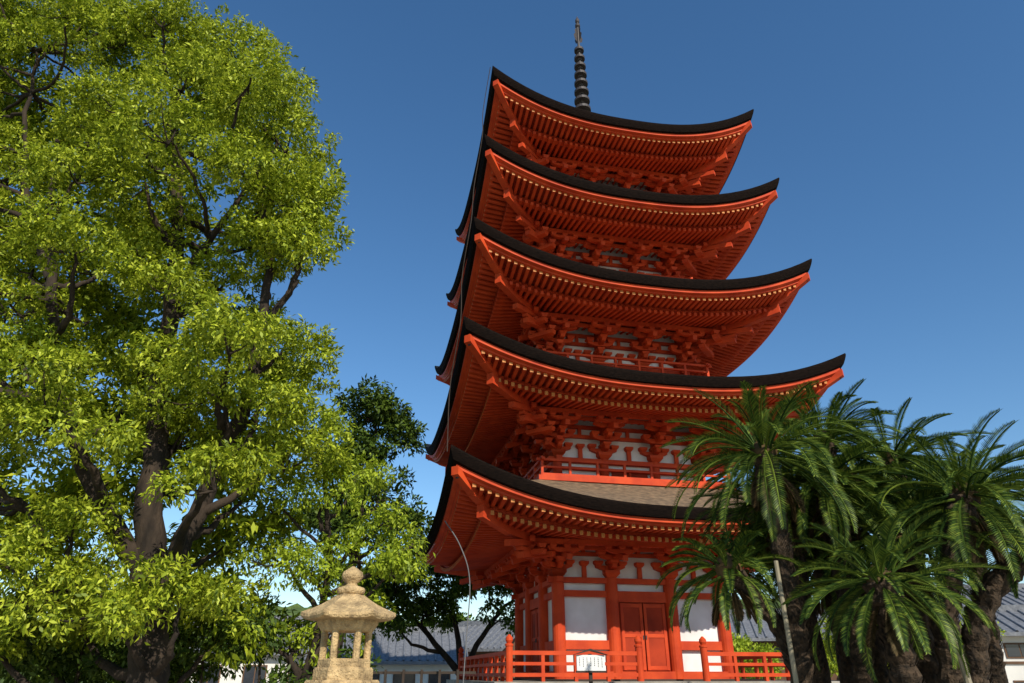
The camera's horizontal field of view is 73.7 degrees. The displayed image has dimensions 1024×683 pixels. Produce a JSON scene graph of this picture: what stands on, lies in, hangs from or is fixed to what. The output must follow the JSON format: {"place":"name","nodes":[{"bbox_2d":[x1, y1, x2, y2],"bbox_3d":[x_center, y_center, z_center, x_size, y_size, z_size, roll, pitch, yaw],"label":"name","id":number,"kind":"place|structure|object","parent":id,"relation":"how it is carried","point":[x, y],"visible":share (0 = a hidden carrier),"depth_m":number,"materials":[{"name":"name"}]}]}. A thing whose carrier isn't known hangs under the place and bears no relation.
{"place":"outdoors","nodes":[
{"label":"outdoors","id":0,"kind":"place"},
{"bbox_2d":[189,655,314,682],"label":"walls","id":1,"kind":"structure","parent":0,"point":[270,663],"depth_m":42.64,"materials":[{"name":"white paint"}]},
{"bbox_2d":[198,665,301,682],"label":"windows","id":2,"kind":"structure","parent":1,"relation":"attached to","point":[250,675],"depth_m":42.26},
{"bbox_2d":[189,615,330,655],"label":"tiled roof","id":3,"kind":"structure","parent":1,"relation":"on","point":[291,636],"depth_m":44.75,"materials":[{"name":"tile"}]},
{"bbox_2d":[0,597,780,682],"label":"hill","id":4,"kind":"structure","parent":0,"point":[298,607],"depth_m":199.93,"materials":[{"name":"green plant"}]},
{"bbox_2d":[371,664,455,682],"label":"walls","id":5,"kind":"structure","parent":0,"point":[416,667],"depth_m":43.93,"materials":[{"name":"white paint"}]},
{"bbox_2d":[303,627,467,663],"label":"tiled roof","id":6,"kind":"structure","parent":5,"relation":"on","point":[389,651],"depth_m":45.41,"materials":[{"name":"tile"}]},
{"bbox_2d":[372,674,449,682],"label":"windows","id":7,"kind":"structure","parent":5,"relation":"attached to","point":[410,678],"depth_m":43.69,"materials":[{"name":"grey glass"}]},
{"bbox_2d":[465,650,514,678],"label":"walls","id":8,"kind":"structure","parent":0,"point":[482,652],"depth_m":49.35,"materials":[{"name":"beige paint"}]},
{"bbox_2d":[435,619,514,651],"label":"tiled roof","id":9,"kind":"structure","parent":8,"relation":"on","point":[494,639],"depth_m":50.94,"materials":[{"name":"tile"}]},
{"bbox_2d":[477,661,492,678],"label":"windows","id":10,"kind":"structure","parent":8,"relation":"attached to","point":[487,670],"depth_m":48.72,"materials":[{"name":"grey glass"}]},
{"bbox_2d":[503,638,514,650],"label":"gables","id":11,"kind":"object","parent":8,"relation":"on","point":[513,642],"depth_m":50.78,"materials":[{"name":"beige paint"}]},
{"bbox_2d":[0,0,1023,620],"label":"sky","id":12,"kind":"structure","parent":0,"point":[891,132],"materials":[{"name":"blue"}]},
{"bbox_2d":[738,641,839,680],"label":"walls","id":13,"kind":"structure","parent":0,"point":[834,676],"depth_m":43.09,"materials":[{"name":"white paint"}]},
{"bbox_2d":[729,609,832,640],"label":"tiled roof","id":14,"kind":"structure","parent":13,"relation":"on","point":[750,628],"depth_m":44.02,"materials":[{"name":"tile"}]},
{"bbox_2d":[748,647,837,680],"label":"windows","id":15,"kind":"structure","parent":13,"relation":"attached to","point":[776,649],"depth_m":42.67,"materials":[{"name":"grey glass"}]},
{"bbox_2d":[1000,636,1023,682],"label":"walls","id":16,"kind":"structure","parent":0,"point":[1014,671],"depth_m":35.11,"materials":[{"name":"white paint"}]},
{"bbox_2d":[958,605,1023,635],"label":"tiled roof","id":17,"kind":"structure","parent":16,"relation":"on","point":[1010,619],"depth_m":37.01,"materials":[{"name":"tile"}]},
{"bbox_2d":[1003,643,1023,682],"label":"windows","id":18,"kind":"structure","parent":16,"relation":"attached to","point":[1014,650],"depth_m":35.27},
{"label":"ground","id":19,"kind":"structure","parent":0,"visible":0},
{"bbox_2d":[0,0,358,682],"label":"camphor tree","id":20,"kind":"object","parent":19,"relation":"on","point":[107,137],"visible":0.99,"depth_m":13.63,"materials":[{"name":"green plant"}]},
{"bbox_2d":[0,558,382,682],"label":"shrub bed","id":21,"kind":"object","parent":19,"relation":"on","point":[90,671],"visible":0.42,"depth_m":12.66,"materials":[{"name":"green plant"}]},
{"bbox_2d":[0,612,474,682],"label":"background trees","id":22,"kind":"object","parent":19,"relation":"on","point":[462,617],"depth_m":58.19,"materials":[{"name":"green plant"}]},
{"bbox_2d":[193,403,435,682],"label":"young camphor tree","id":23,"kind":"object","parent":19,"relation":"on","point":[385,569],"visible":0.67,"depth_m":13.42,"materials":[{"name":"green plant"}]},
{"bbox_2d":[300,566,395,682],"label":"stone lantern","id":24,"kind":"object","parent":19,"relation":"on","point":[350,607],"visible":1,"depth_m":6.05,"materials":[{"name":"stone"}]},
{"bbox_2d":[288,373,434,653],"bbox_3d":[-4.328,5.886,19.426,3.761,9.948,3.793,-23,-34,39],"label":"evergreen oak tree","id":25,"kind":"object","parent":19,"relation":"on","point":[378,409],"visible":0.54,"depth_m":20.18,"materials":[{"name":"green plant"}]},
{"bbox_2d":[331,547,514,677],"bbox_3d":[-2.614,11.669,28.788,11.047,7.832,4.945,4,-26,-7],"label":"maple tree","id":26,"kind":"object","parent":19,"relation":"on","point":[415,610],"visible":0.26,"depth_m":28.48,"materials":[{"name":"green plant"}]},
{"bbox_2d":[373,670,475,682],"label":"wooden fence","id":27,"kind":"object","parent":19,"relation":"on","point":[420,672],"visible":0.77,"depth_m":17.06,"materials":[{"name":"brown wood"}]},
{"bbox_2d":[445,521,469,682],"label":"curved steel pole","id":28,"kind":"object","parent":19,"relation":"on","point":[469,600],"visible":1,"depth_m":15.95,"materials":[{"name":"grey metal"}]},
{"bbox_2d":[574,649,606,682],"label":"notice board","id":29,"kind":"object","parent":19,"relation":"on","point":[590,664],"visible":1,"depth_m":14.43,"materials":[{"name":"white wood"}]},
{"bbox_2d":[415,17,870,682],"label":"five storied pagoda","id":30,"kind":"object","parent":19,"relation":"on","point":[609,317],"visible":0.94,"depth_m":20.34,"materials":[{"name":"red wood"}]},
{"bbox_2d":[656,524,813,682],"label":"cycad tree","id":31,"kind":"object","parent":19,"relation":"on","point":[744,584],"visible":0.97,"depth_m":9.72,"materials":[{"name":"green plant"}]},
{"bbox_2d":[660,380,875,682],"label":"cycad tree","id":32,"kind":"object","parent":19,"relation":"on","point":[762,451],"visible":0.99,"depth_m":9.84,"materials":[{"name":"green plant"}]},
{"bbox_2d":[687,437,879,682],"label":"cycad tree","id":33,"kind":"object","parent":19,"relation":"on","point":[811,624],"visible":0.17,"depth_m":10.52,"materials":[{"name":"green plant"}]},
{"bbox_2d":[732,630,887,679],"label":"garden trees","id":34,"kind":"object","parent":19,"relation":"on","point":[740,644],"visible":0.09,"depth_m":35.18,"materials":[{"name":"green plant"}]},
{"bbox_2d":[734,378,914,682],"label":"cycad tree","id":35,"kind":"object","parent":19,"relation":"on","point":[880,664],"visible":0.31,"depth_m":10.93,"materials":[{"name":"green plant"}]},
{"bbox_2d":[735,431,930,682],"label":"cycad tree","id":36,"kind":"object","parent":19,"relation":"on","point":[859,673],"visible":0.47,"depth_m":9.94,"materials":[{"name":"green plant"}]},
{"bbox_2d":[753,515,920,682],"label":"cycad tree","id":37,"kind":"object","parent":19,"relation":"on","point":[844,664],"visible":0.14,"depth_m":10.51,"materials":[{"name":"green plant"}]},
{"bbox_2d":[708,461,1008,682],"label":"tree","id":38,"kind":"object","parent":19,"relation":"on","point":[756,554],"visible":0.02,"depth_m":11.61,"materials":[{"name":"green plant"}]},
{"bbox_2d":[773,560,971,682],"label":"support pole","id":39,"kind":"object","parent":19,"relation":"on","point":[789,639],"visible":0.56,"depth_m":8.86,"materials":[{"name":"grey wood"}]},
{"bbox_2d":[780,509,1021,682],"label":"cycad tree","id":40,"kind":"object","parent":19,"relation":"on","point":[879,584],"visible":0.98,"depth_m":8.26,"materials":[{"name":"green plant"}]},
{"bbox_2d":[818,617,1005,662],"bbox_3d":[8.271,7.005,13.944,3.827,2.944,2.317,0,-26,0],"label":"azalea hedge","id":41,"kind":"object","parent":19,"relation":"on","point":[834,657],"visible":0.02,"depth_m":14.43,"materials":[{"name":"green plant"}]},
{"bbox_2d":[810,481,1017,682],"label":"cycad tree","id":42,"kind":"object","parent":19,"relation":"on","point":[927,664],"visible":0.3,"depth_m":9.56,"materials":[{"name":"green plant"}]},
{"bbox_2d":[834,397,999,641],"bbox_3d":[6.376,3.774,10.424,2.837,5.769,2.975,-18,-31,32],"label":"cycad tree","id":43,"kind":"object","parent":19,"relation":"on","point":[901,445],"visible":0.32,"depth_m":10.97,"materials":[{"name":"green plant"}]},
{"bbox_2d":[838,408,1023,682],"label":"cycad tree","id":44,"kind":"object","parent":19,"relation":"on","point":[963,496],"visible":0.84,"depth_m":9.15,"materials":[{"name":"green plant"}]},
{"bbox_2d":[908,435,1023,682],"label":"cycad tree","id":45,"kind":"object","parent":19,"relation":"on","point":[998,664],"visible":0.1,"depth_m":10.45,"materials":[{"name":"green plant"}]},
{"bbox_2d":[960,508,1023,682],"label":"cycad tree","id":46,"kind":"object","parent":19,"relation":"on","point":[998,584],"visible":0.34,"depth_m":8.95,"materials":[{"name":"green plant"}]},
{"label":"walls","id":47,"kind":"object","parent":19,"relation":"on","visible":0},
{"bbox_2d":[936,583,1023,605],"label":"tiled roof","id":48,"kind":"structure","parent":47,"relation":"on","point":[1009,598],"depth_m":44.80,"materials":[{"name":"tile"}]}
]}

